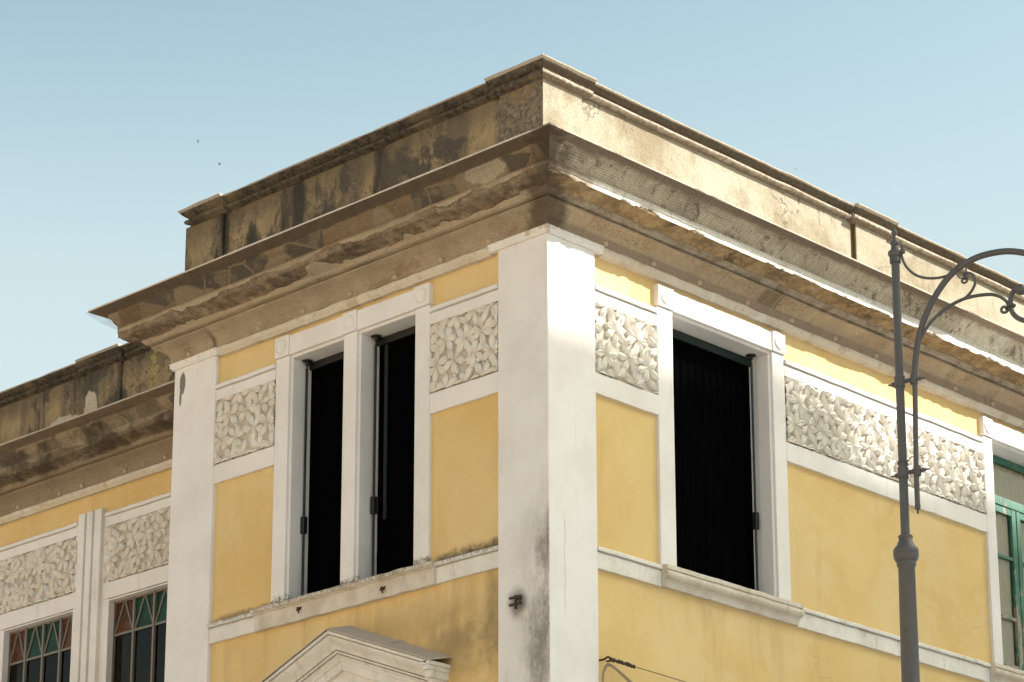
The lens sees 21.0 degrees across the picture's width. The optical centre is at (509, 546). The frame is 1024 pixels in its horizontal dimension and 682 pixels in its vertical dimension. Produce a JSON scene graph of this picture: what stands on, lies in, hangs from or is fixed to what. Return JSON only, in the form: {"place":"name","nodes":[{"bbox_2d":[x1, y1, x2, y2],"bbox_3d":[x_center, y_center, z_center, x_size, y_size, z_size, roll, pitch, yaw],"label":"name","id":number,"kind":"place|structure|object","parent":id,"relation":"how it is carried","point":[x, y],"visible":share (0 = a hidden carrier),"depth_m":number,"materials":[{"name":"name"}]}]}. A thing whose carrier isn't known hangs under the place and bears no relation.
{"place":"outdoors","nodes":[
{"label":"outdoors","id":0,"kind":"place"},
{"bbox_2d":[0,0,1023,391],"label":"sky","id":1,"kind":"structure","parent":0,"point":[910,112],"materials":[{"name":"blue"}]},
{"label":"pavement","id":2,"kind":"structure","parent":0,"visible":0},
{"bbox_2d":[0,54,1023,681],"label":"corner building","id":3,"kind":"structure","parent":2,"relation":"on","point":[590,418],"depth_m":27.90,"materials":[{"name":"yellow paint"}]},
{"bbox_2d":[7,615,72,681],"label":"window","id":4,"kind":"structure","parent":3,"relation":"in","point":[40,652],"depth_m":34.10,"materials":[{"name":"black glass"}]},
{"bbox_2d":[111,587,167,681],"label":"window","id":5,"kind":"structure","parent":3,"relation":"in","point":[139,625],"depth_m":32.78,"materials":[{"name":"black glass"}]},
{"bbox_2d":[87,125,549,329],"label":"cornice","id":6,"kind":"structure","parent":3,"relation":"attached to","point":[330,228],"depth_m":27.33,"materials":[{"name":"beige stone"}]},
{"bbox_2d":[250,282,438,632],"bbox_3d":[-1.547,-0.847,27.497,2.578,3.091,0.411,-15,-22,42],"label":"window","id":7,"kind":"structure","parent":3,"relation":"in","point":[331,536],"depth_m":27.57,"materials":[{"name":"white paint"}]},
{"bbox_2d":[509,594,521,608],"bbox_3d":[0.079,0.513,25.253,0.150,0.130,0.100,-15,-22,42],"label":"iron bracket","id":8,"kind":"object","parent":3,"relation":"attached to","point":[516,598],"visible":1,"depth_m":25.21,"materials":[{"name":"metal"}]},
{"bbox_2d":[599,656,684,681],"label":"overhead cable","id":9,"kind":"object","parent":3,"relation":"attached to","point":[623,675],"visible":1,"depth_m":25.41,"materials":[{"name":"metal"}]},
{"bbox_2d":[653,284,804,625],"bbox_3d":[2.081,-0.869,27.463,0.420,3.076,2.089,-15,-22,42],"label":"window","id":10,"kind":"structure","parent":3,"relation":"in","point":[722,481],"depth_m":27.68,"materials":[{"name":"white paint"}]},
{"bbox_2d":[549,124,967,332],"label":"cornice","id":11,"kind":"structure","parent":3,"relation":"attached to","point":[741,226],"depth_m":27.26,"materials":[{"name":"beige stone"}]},
{"bbox_2d":[979,416,1023,681],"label":"window","id":12,"kind":"structure","parent":3,"relation":"in","point":[1003,446],"depth_m":31.17,"materials":[{"name":"white paint"}]},
{"bbox_2d":[888,228,1023,681],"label":"street lamp","id":13,"kind":"object","parent":2,"relation":"on","point":[905,553],"visible":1,"depth_m":20.57,"materials":[{"name":"grey metal"}]}
]}

